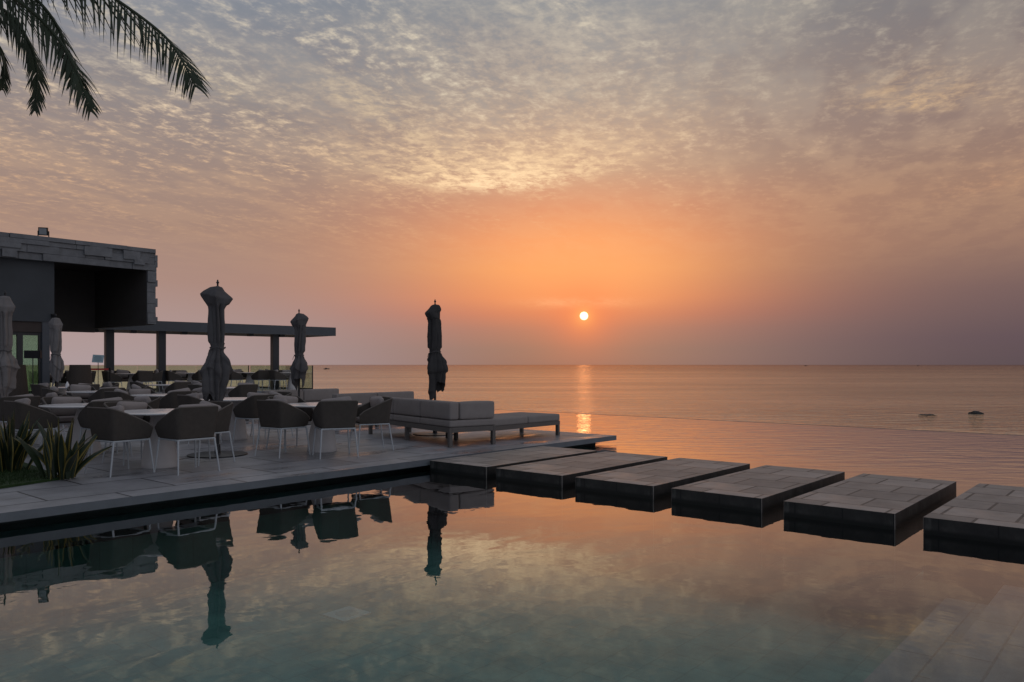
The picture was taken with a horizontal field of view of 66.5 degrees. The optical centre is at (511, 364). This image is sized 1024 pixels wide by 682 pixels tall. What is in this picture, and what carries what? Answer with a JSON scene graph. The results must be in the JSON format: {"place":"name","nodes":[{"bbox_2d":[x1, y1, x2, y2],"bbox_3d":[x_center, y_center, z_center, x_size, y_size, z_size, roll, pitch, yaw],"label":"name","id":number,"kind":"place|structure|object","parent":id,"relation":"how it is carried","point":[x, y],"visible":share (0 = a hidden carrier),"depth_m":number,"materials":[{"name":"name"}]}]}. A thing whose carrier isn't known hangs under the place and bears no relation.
{"place":"outdoors","nodes":[
{"label":"outdoors","id":0,"kind":"place"},
{"bbox_2d":[50,374,65,393],"bbox_3d":[-16.653,0.719,28.880,1.280,0.762,1.280,0,0,40],"label":"dining table","id":1,"kind":"object","parent":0,"point":[62,390],"visible":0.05,"depth_m":28.72,"materials":[{"name":"grey concrete"}]},
{"bbox_2d":[91,371,95,383],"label":"tub chair","id":2,"kind":"object","parent":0,"point":[93,375],"visible":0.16,"depth_m":29.50,"materials":[{"name":"beige fabric"}]},
{"bbox_2d":[155,388,286,393],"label":"raised terrace","id":3,"kind":"structure","parent":0,"point":[259,390],"depth_m":34.70,"materials":[{"name":"stone"}]},
{"bbox_2d":[59,370,68,394],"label":"tub chair","id":4,"kind":"object","parent":3,"relation":"on","point":[64,379],"visible":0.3,"depth_m":28.04,"materials":[{"name":"beige fabric"}]},
{"bbox_2d":[91,367,110,381],"bbox_3d":[-14.707,0.595,27.696,0.340,1.010,1.220,0,0,40],"label":"barrier post","id":5,"kind":"object","parent":3,"relation":"on","point":[109,368],"visible":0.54,"depth_m":27.98,"materials":[{"name":"black plastic"}]},
{"bbox_2d":[101,370,121,385],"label":"tub chair","id":6,"kind":"object","parent":3,"relation":"on","point":[116,378],"visible":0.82,"depth_m":29.76,"materials":[{"name":"beige fabric"}]},
{"bbox_2d":[114,369,130,382],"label":"tub chair","id":7,"kind":"object","parent":3,"relation":"on","point":[125,377],"visible":0.41,"depth_m":31.24,"materials":[{"name":"beige fabric"}]},
{"bbox_2d":[114,373,134,388],"bbox_3d":[-14.881,0.719,30.654,1.280,0.762,1.280,0,0,40],"label":"dining table","id":8,"kind":"object","parent":3,"relation":"on","point":[130,379],"visible":0.36,"depth_m":30.49,"materials":[{"name":"grey concrete"}]},
{"bbox_2d":[132,370,152,386],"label":"tub chair","id":9,"kind":"object","parent":3,"relation":"on","point":[142,376],"visible":0.94,"depth_m":29.94,"materials":[{"name":"beige fabric"}]},
{"bbox_2d":[145,369,162,391],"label":"tub chair","id":10,"kind":"object","parent":3,"relation":"on","point":[157,375],"visible":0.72,"depth_m":31.15,"materials":[{"name":"beige fabric"}]},
{"bbox_2d":[165,370,181,383],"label":"tub chair","id":11,"kind":"object","parent":3,"relation":"on","point":[170,375],"visible":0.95,"depth_m":31.94,"materials":[{"name":"beige fabric"}]},
{"bbox_2d":[172,370,187,380],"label":"tub chair","id":12,"kind":"object","parent":3,"relation":"on","point":[184,377],"visible":0.42,"depth_m":33.50,"materials":[{"name":"beige fabric"}]},
{"bbox_2d":[176,373,193,383],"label":"dining table","id":13,"kind":"object","parent":3,"relation":"on","point":[189,378],"visible":0.42,"depth_m":32.73,"materials":[{"name":"grey concrete"}]},
{"bbox_2d":[191,370,201,380],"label":"tub chair","id":14,"kind":"object","parent":3,"relation":"on","point":[196,376],"visible":0.48,"depth_m":32.08,"materials":[{"name":"beige fabric"}]},
{"bbox_2d":[95,321,335,391],"bbox_3d":[-14.823,-0.335,33.390,14.600,2.870,3.300,0,0,-43],"label":"terrace canopy","id":15,"kind":"object","parent":3,"relation":"on","point":[162,329],"visible":0.55,"depth_m":32.92,"materials":[{"name":"paint"}]},
{"bbox_2d":[229,369,242,384],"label":"tub chair","id":16,"kind":"object","parent":3,"relation":"on","point":[234,375],"visible":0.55,"depth_m":33.70,"materials":[{"name":"beige fabric"}]},
{"bbox_2d":[230,369,246,386],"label":"tub chair","id":17,"kind":"object","parent":3,"relation":"on","point":[244,375],"visible":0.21,"depth_m":35.31,"materials":[{"name":"beige fabric"}]},
{"bbox_2d":[237,372,254,383],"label":"dining table","id":18,"kind":"object","parent":3,"relation":"on","point":[249,378],"visible":0.51,"depth_m":34.49,"materials":[{"name":"grey concrete"}]},
{"bbox_2d":[251,369,269,386],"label":"tub chair","id":19,"kind":"object","parent":3,"relation":"on","point":[259,374],"visible":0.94,"depth_m":33.91,"materials":[{"name":"beige fabric"}]},
{"bbox_2d":[268,370,286,389],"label":"tub chair","id":20,"kind":"object","parent":3,"relation":"on","point":[275,375],"visible":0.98,"depth_m":33.60,"materials":[{"name":"beige fabric"}]},
{"bbox_2d":[251,366,312,388],"bbox_3d":[-10.687,0.568,36.014,5.040,1.065,0.060,0,0,40],"label":"glass balustrade","id":21,"kind":"object","parent":3,"relation":"on","point":[308,384],"visible":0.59,"depth_m":35.80,"materials":[{"name":"glass"}]},
{"bbox_2d":[279,370,290,387],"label":"tub chair","id":22,"kind":"object","parent":3,"relation":"on","point":[287,375],"visible":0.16,"depth_m":35.32,"materials":[{"name":"beige fabric"}]},
{"bbox_2d":[280,372,306,389],"bbox_3d":[-9.693,0.719,34.512,1.280,0.762,1.280,0,0,40],"label":"dining table","id":23,"kind":"object","parent":3,"relation":"on","point":[290,385],"visible":0.52,"depth_m":34.32,"materials":[{"name":"grey concrete"}]},
{"bbox_2d":[0,443,594,524],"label":"terrace foundation","id":24,"kind":"object","parent":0,"point":[40,518],"depth_m":9.26,"materials":[{"name":"stone"}]},
{"bbox_2d":[0,419,615,522],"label":"terrace paving","id":25,"kind":"structure","parent":0,"point":[95,487],"depth_m":10.96,"materials":[{"name":"stone"}]},
{"bbox_2d":[0,291,19,437],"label":"closed parasol","id":26,"kind":"object","parent":25,"relation":"on","point":[9,366],"visible":0.98,"depth_m":14.63,"materials":[{"name":"fabric"}]},
{"bbox_2d":[8,365,28,395],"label":"back chair","id":27,"kind":"object","parent":25,"relation":"on","point":[21,383],"visible":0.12,"depth_m":22.18,"materials":[{"name":"brown wicker"}]},
{"bbox_2d":[0,394,40,445],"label":"tub chair","id":28,"kind":"object","parent":25,"relation":"on","point":[35,401],"visible":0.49,"depth_m":13.27,"materials":[{"name":"beige fabric"}]},
{"bbox_2d":[3,398,57,431],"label":"tub chair","id":29,"kind":"object","parent":25,"relation":"on","point":[23,407],"visible":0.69,"depth_m":11.56,"materials":[{"name":"beige fabric"}]},
{"bbox_2d":[0,462,62,488],"bbox_3d":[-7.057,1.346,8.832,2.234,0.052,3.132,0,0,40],"label":"grass","id":30,"kind":"structure","parent":25,"relation":"on","point":[14,477],"depth_m":9.55,"materials":[{"name":"green plant"}]},
{"bbox_2d":[0,408,64,471],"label":"snake plant","id":31,"kind":"object","parent":30,"relation":"on","point":[13,453],"visible":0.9,"depth_m":10.08,"materials":[{"name":"green plant"}]},
{"bbox_2d":[12,417,111,479],"bbox_3d":[-5.486,1.006,9.542,1.053,0.748,1.161,0,0,-10],"label":"snake plant","id":32,"kind":"object","parent":30,"relation":"on","point":[61,458],"visible":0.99,"depth_m":9.42,"materials":[{"name":"green plant"}]},
{"bbox_2d":[24,350,41,383],"bbox_3d":[-13.473,0.500,21.971,0.460,1.800,0.340,0,0,0],"label":"menu board stand","id":33,"kind":"object","parent":25,"relation":"on","point":[32,354],"visible":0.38,"depth_m":21.92,"materials":[{"name":"metal"}]},
{"bbox_2d":[30,383,58,397],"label":"tub chair","id":34,"kind":"object","parent":25,"relation":"on","point":[36,389],"visible":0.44,"depth_m":21.34,"materials":[{"name":"beige fabric"}]},
{"bbox_2d":[30,392,65,439],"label":"tub chair","id":35,"kind":"object","parent":25,"relation":"on","point":[52,394],"visible":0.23,"depth_m":14.51,"materials":[{"name":"beige fabric"}]},
{"bbox_2d":[41,386,68,396],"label":"tub chair","id":36,"kind":"object","parent":25,"relation":"on","point":[45,391],"visible":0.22,"depth_m":17.95,"materials":[{"name":"beige fabric"}]},
{"bbox_2d":[48,314,64,387],"bbox_3d":[-11.807,0.040,20.225,0.890,2.719,0.890,0,0,40],"label":"closed parasol","id":37,"kind":"object","parent":25,"relation":"on","point":[56,365],"visible":0.98,"depth_m":20.14,"materials":[{"name":"fabric"}]},
{"bbox_2d":[41,396,85,444],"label":"tub chair","id":38,"kind":"object","parent":25,"relation":"on","point":[65,415],"visible":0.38,"depth_m":13.03,"materials":[{"name":"beige fabric"}]},
{"bbox_2d":[38,403,100,453],"bbox_3d":[-6.821,1.019,12.476,1.280,0.762,1.280,0,0,40],"label":"dining table","id":39,"kind":"object","parent":25,"relation":"on","point":[78,407],"visible":0.37,"depth_m":12.30,"materials":[{"name":"grey concrete"}]},
{"bbox_2d":[0,232,157,393],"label":"restaurant pavilion","id":40,"kind":"structure","parent":25,"relation":"on","point":[80,286],"depth_m":25.87,"materials":[{"name":"grey stone"}]},
{"bbox_2d":[37,227,48,236],"bbox_3d":[-14.657,-4.136,24.431,0.320,0.326,0.138,0,0,-20],"label":"floodlight","id":41,"kind":"object","parent":40,"relation":"on","point":[44,231],"visible":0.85,"depth_m":24.39,"materials":[{"name":"black plastic"}]},
{"bbox_2d":[67,365,92,394],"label":"back chair","id":42,"kind":"object","parent":25,"relation":"on","point":[77,374],"visible":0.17,"depth_m":23.93,"materials":[{"name":"brown wicker"}]},
{"bbox_2d":[67,384,95,402],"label":"tub chair","id":43,"kind":"object","parent":25,"relation":"on","point":[76,387],"visible":0.46,"depth_m":19.33,"materials":[{"name":"beige fabric"}]},
{"bbox_2d":[66,390,97,395],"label":"dining table","id":44,"kind":"object","parent":25,"relation":"on","point":[90,392],"visible":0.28,"depth_m":18.62,"materials":[{"name":"grey concrete"}]},
{"bbox_2d":[78,383,99,389],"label":"tub chair","id":45,"kind":"object","parent":25,"relation":"on","point":[96,386],"visible":0.2,"depth_m":21.61,"materials":[{"name":"beige fabric"}]},
{"bbox_2d":[92,355,103,383],"bbox_3d":[-13.754,0.531,25.955,0.304,1.738,0.313,0,0,41],"label":"placard stand","id":46,"kind":"object","parent":25,"relation":"on","point":[98,359],"visible":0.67,"depth_m":25.95,"materials":[{"name":"metal"}]},
{"bbox_2d":[77,397,132,456],"bbox_3d":[-6.205,0.947,11.911,0.610,0.909,0.624,0,0,43],"label":"tub chair","id":47,"kind":"object","parent":25,"relation":"on","point":[83,419],"visible":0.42,"depth_m":11.70,"materials":[{"name":"beige fabric"}]},
{"bbox_2d":[0,0,210,120],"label":"palm tree","id":48,"kind":"object","parent":25,"relation":"on","point":[77,82],"visible":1,"depth_m":7.62,"materials":[{"name":"green plant"}]},
{"bbox_2d":[88,387,124,402],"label":"tub chair","id":49,"kind":"object","parent":25,"relation":"on","point":[98,394],"visible":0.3,"depth_m":17.93,"materials":[{"name":"beige fabric"}]},
{"bbox_2d":[99,382,118,388],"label":"tub chair","id":50,"kind":"object","parent":25,"relation":"on","point":[107,384],"visible":0.28,"depth_m":22.85,"materials":[{"name":"beige fabric"}]},
{"bbox_2d":[104,388,134,400],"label":"tub chair","id":51,"kind":"object","parent":25,"relation":"on","point":[122,394],"visible":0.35,"depth_m":15.75,"materials":[{"name":"beige fabric"}]},
{"bbox_2d":[84,405,154,477],"bbox_3d":[-5.056,0.959,10.074,0.623,0.886,0.610,0,0,32],"label":"tub chair","id":52,"kind":"object","parent":25,"relation":"on","point":[113,425],"visible":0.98,"depth_m":9.86,"materials":[{"name":"fabric"}]},
{"bbox_2d":[102,401,152,465],"bbox_3d":[-5.447,0.960,11.227,0.610,0.883,0.623,0,0,36],"label":"tub chair","id":53,"kind":"object","parent":25,"relation":"on","point":[131,405],"visible":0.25,"depth_m":11.24,"materials":[{"name":"beige fabric"}]},
{"bbox_2d":[109,396,159,451],"bbox_3d":[-6.264,0.961,13.007,0.623,0.882,0.610,0,0,38],"label":"tub chair","id":54,"kind":"object","parent":25,"relation":"on","point":[153,402],"visible":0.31,"depth_m":12.96,"materials":[{"name":"beige fabric"}]},
{"bbox_2d":[131,384,146,388],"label":"tub chair","id":55,"kind":"object","parent":25,"relation":"on","point":[134,386],"visible":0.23,"depth_m":19.34,"materials":[{"name":"beige fabric"}]},
{"bbox_2d":[125,388,156,394],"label":"tub chair","id":56,"kind":"object","parent":25,"relation":"on","point":[139,391],"visible":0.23,"depth_m":17.18,"materials":[{"name":"beige fabric"}]},
{"bbox_2d":[130,381,155,390],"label":"tub chair","id":57,"kind":"object","parent":25,"relation":"on","point":[138,383],"visible":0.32,"depth_m":24.39,"materials":[{"name":"beige fabric"}]},
{"bbox_2d":[131,394,166,398],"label":"dining table","id":58,"kind":"object","parent":25,"relation":"on","point":[157,395],"visible":0.16,"depth_m":16.20,"materials":[{"name":"grey concrete"}]},
{"bbox_2d":[124,409,176,468],"bbox_3d":[-4.845,1.019,10.755,1.280,0.762,1.280,0,0,40],"label":"dining table","id":59,"kind":"object","parent":25,"relation":"on","point":[167,455],"visible":0.45,"depth_m":10.59,"materials":[{"name":"grey concrete"}]},
{"bbox_2d":[147,384,170,393],"bbox_3d":[-11.109,1.019,25.212,1.280,0.762,1.280,0,0,40],"label":"dining table","id":60,"kind":"object","parent":25,"relation":"on","point":[165,386],"visible":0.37,"depth_m":25.09,"materials":[{"name":"grey concrete"}]},
{"bbox_2d":[165,380,190,393],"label":"tub chair","id":61,"kind":"object","parent":25,"relation":"on","point":[177,384],"visible":0.43,"depth_m":24.43,"materials":[{"name":"beige fabric"}]},
{"bbox_2d":[159,388,197,408],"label":"tub chair","id":62,"kind":"object","parent":25,"relation":"on","point":[169,400],"visible":0.42,"depth_m":15.83,"materials":[{"name":"beige fabric"}]},
{"bbox_2d":[155,403,219,475],"bbox_3d":[-4.262,0.957,10.259,0.610,0.890,0.623,0,0,38],"label":"tub chair","id":63,"kind":"object","parent":25,"relation":"on","point":[191,422],"visible":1,"depth_m":10.06,"materials":[{"name":"beige fabric"}]},
{"bbox_2d":[188,383,201,390],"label":"tub chair","id":64,"kind":"object","parent":25,"relation":"on","point":[191,387],"visible":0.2,"depth_m":21.27,"materials":[{"name":"beige fabric"}]},
{"bbox_2d":[192,387,201,391],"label":"tub chair","id":65,"kind":"object","parent":25,"relation":"on","point":[198,389],"visible":0.09,"depth_m":17.33,"materials":[{"name":"beige fabric"}]},
{"bbox_2d":[175,393,221,444],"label":"tub chair","id":66,"kind":"object","parent":25,"relation":"on","point":[192,398],"visible":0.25,"depth_m":13.79,"materials":[{"name":"beige fabric"}]},
{"bbox_2d":[176,401,234,465],"bbox_3d":[-4.401,0.960,11.184,0.623,0.883,0.610,0,0,33],"label":"tub chair","id":67,"kind":"object","parent":25,"relation":"on","point":[224,416],"visible":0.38,"depth_m":11.16,"materials":[{"name":"beige fabric"}]},
{"bbox_2d":[191,392,225,434],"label":"tub chair","id":68,"kind":"object","parent":25,"relation":"on","point":[200,395],"visible":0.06,"depth_m":15.19,"materials":[{"name":"beige fabric"}]},
{"bbox_2d":[187,280,247,457],"bbox_3d":[-4.564,0.040,12.118,0.890,2.719,0.890,0,0,40],"label":"closed parasol","id":69,"kind":"object","parent":25,"relation":"on","point":[216,369],"visible":0.96,"depth_m":12.02,"materials":[{"name":"fabric"}]},
{"bbox_2d":[201,397,247,439],"bbox_3d":[-5.228,1.019,14.718,1.280,0.762,1.280,0,0,40],"label":"dining table","id":70,"kind":"object","parent":25,"relation":"on","point":[240,431],"visible":0.41,"depth_m":14.55,"materials":[{"name":"grey concrete"}]},
{"bbox_2d":[225,387,234,396],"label":"dining table","id":71,"kind":"object","parent":25,"relation":"on","point":[229,389],"visible":0.2,"depth_m":21.91,"materials":[{"name":"grey concrete"}]},
{"bbox_2d":[228,382,257,396],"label":"tub chair","id":72,"kind":"object","parent":25,"relation":"on","point":[241,389],"visible":0.57,"depth_m":21.29,"materials":[{"name":"beige fabric"}]},
{"bbox_2d":[232,392,279,443],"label":"tub chair","id":73,"kind":"object","parent":25,"relation":"on","point":[246,408],"visible":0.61,"depth_m":13.92,"materials":[{"name":"beige fabric"}]},
{"bbox_2d":[250,391,292,437],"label":"tub chair","id":74,"kind":"object","parent":25,"relation":"on","point":[282,393],"visible":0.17,"depth_m":15.32,"materials":[{"name":"beige fabric"}]},
{"bbox_2d":[254,399,310,458],"bbox_3d":[-3.542,0.959,12.069,0.623,0.885,0.610,0,0,34],"label":"tub chair","id":75,"kind":"object","parent":25,"relation":"on","point":[281,414],"visible":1,"depth_m":11.86,"materials":[{"name":"beige fabric"}]},
{"bbox_2d":[266,395,313,449],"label":"tub chair","id":76,"kind":"object","parent":25,"relation":"on","point":[298,399],"visible":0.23,"depth_m":13.26,"materials":[{"name":"beige fabric"}]},
{"bbox_2d":[245,388,338,420],"bbox_3d":[-5.634,1.015,20.180,0.900,0.770,2.250,0,0,39],"label":"sofa","id":77,"kind":"object","parent":25,"relation":"on","point":[312,395],"visible":0.3,"depth_m":20.11,"materials":[{"name":"fabric"}]},
{"bbox_2d":[289,309,310,424],"bbox_3d":[-5.033,0.040,18.465,0.890,2.719,0.890,0,0,40],"label":"closed parasol","id":78,"kind":"object","parent":25,"relation":"on","point":[298,368],"visible":0.98,"depth_m":18.37,"materials":[{"name":"fabric"}]},
{"bbox_2d":[288,402,361,452],"bbox_3d":[-3.085,1.019,12.684,1.280,0.762,1.280,0,0,40],"label":"dining table","id":79,"kind":"object","parent":25,"relation":"on","point":[328,441],"visible":0.45,"depth_m":12.51,"materials":[{"name":"grey concrete"}]},
{"bbox_2d":[312,396,358,458],"bbox_3d":[-2.706,0.941,11.965,0.623,0.921,0.610,0,0,-25],"label":"tub chair","id":80,"kind":"object","parent":25,"relation":"on","point":[338,413],"visible":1,"depth_m":11.74,"materials":[{"name":"beige fabric"}]},
{"bbox_2d":[313,391,413,426],"bbox_3d":[-3.381,1.015,17.968,0.900,0.770,2.300,0,0,39],"label":"sofa","id":81,"kind":"object","parent":25,"relation":"on","point":[362,398],"visible":0.29,"depth_m":17.53,"materials":[{"name":"fabric"}]},
{"bbox_2d":[349,396,393,451],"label":"tub chair","id":82,"kind":"object","parent":25,"relation":"on","point":[375,410],"visible":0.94,"depth_m":12.69,"materials":[{"name":"beige fabric"}]},
{"bbox_2d":[368,396,495,447],"bbox_3d":[-1.591,1.014,14.743,0.950,0.772,3.170,0,0,-36],"label":"sofa","id":83,"kind":"object","parent":25,"relation":"on","point":[449,418],"visible":0.88,"depth_m":13.63,"materials":[{"name":"fabric"}]},
{"bbox_2d":[413,300,453,435],"bbox_3d":[-1.552,0.040,15.765,0.890,2.719,0.890,0,0,40],"label":"closed parasol","id":84,"kind":"object","parent":25,"relation":"on","point":[437,368],"visible":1,"depth_m":15.67,"materials":[{"name":"fabric"}]},
{"bbox_2d":[454,412,559,442],"bbox_3d":[-0.073,1.183,15.097,1.010,0.433,2.000,0,0,40],"label":"daybed","id":85,"kind":"object","parent":25,"relation":"on","point":[521,421],"visible":0.63,"depth_m":14.88,"materials":[{"name":"fabric"}]},
{"bbox_2d":[0,409,1023,681],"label":"pool basin","id":86,"kind":"object","parent":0,"point":[580,619],"visible":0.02,"depth_m":7.64,"materials":[{"name":"tile"}]},
{"bbox_2d":[322,606,371,622],"bbox_3d":[-1.718,2.593,8.133,0.360,0.014,0.360,0,0,38],"label":"drain cover","id":87,"kind":"object","parent":86,"relation":"on","point":[347,614],"visible":1,"depth_m":8.10,"materials":[{"name":"plastic"}]},
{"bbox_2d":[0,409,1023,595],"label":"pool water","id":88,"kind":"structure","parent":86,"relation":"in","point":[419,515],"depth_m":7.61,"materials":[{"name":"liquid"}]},
{"bbox_2d":[430,446,596,477],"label":"stepping block","id":89,"kind":"structure","parent":88,"relation":"in","point":[485,465],"depth_m":11.63,"materials":[{"name":"stone"}]},
{"bbox_2d":[496,451,666,487],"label":"stepping block","id":90,"kind":"structure","parent":88,"relation":"in","point":[562,472],"depth_m":10.72,"materials":[{"name":"stone"}]},
{"bbox_2d":[575,458,749,498],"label":"stepping block","id":91,"kind":"structure","parent":88,"relation":"in","point":[656,480],"depth_m":9.86,"materials":[{"name":"stone"}]},
{"bbox_2d":[671,465,844,569],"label":"stepping block","id":92,"kind":"structure","parent":88,"relation":"in","point":[763,489],"depth_m":8.98,"materials":[{"name":"stone"}]},
{"bbox_2d":[784,473,955,592],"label":"stepping block","id":93,"kind":"structure","parent":88,"relation":"in","point":[883,501],"depth_m":8.02,"materials":[{"name":"stone"}]},
{"bbox_2d":[923,483,1023,604],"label":"stepping block","id":94,"kind":"structure","parent":86,"relation":"on","point":[992,513],"depth_m":7.18,"materials":[{"name":"stone"}]},
{"bbox_2d":[0,0,1023,364],"label":"sky","id":95,"kind":"structure","parent":0,"point":[569,182],"materials":[{"name":"orange"}]},
{"bbox_2d":[51,365,1023,434],"bbox_3d":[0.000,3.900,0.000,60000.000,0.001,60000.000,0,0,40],"label":"sea","id":96,"kind":"structure","parent":0,"point":[950,397],"depth_m":123.04,"materials":[{"name":"liquid"}]},
{"bbox_2d":[968,411,983,413],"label":"sea rock","id":97,"kind":"object","parent":96,"relation":"in","point":[975,412],"visible":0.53,"depth_m":61.78,"materials":[{"name":"black stone"}]}
]}

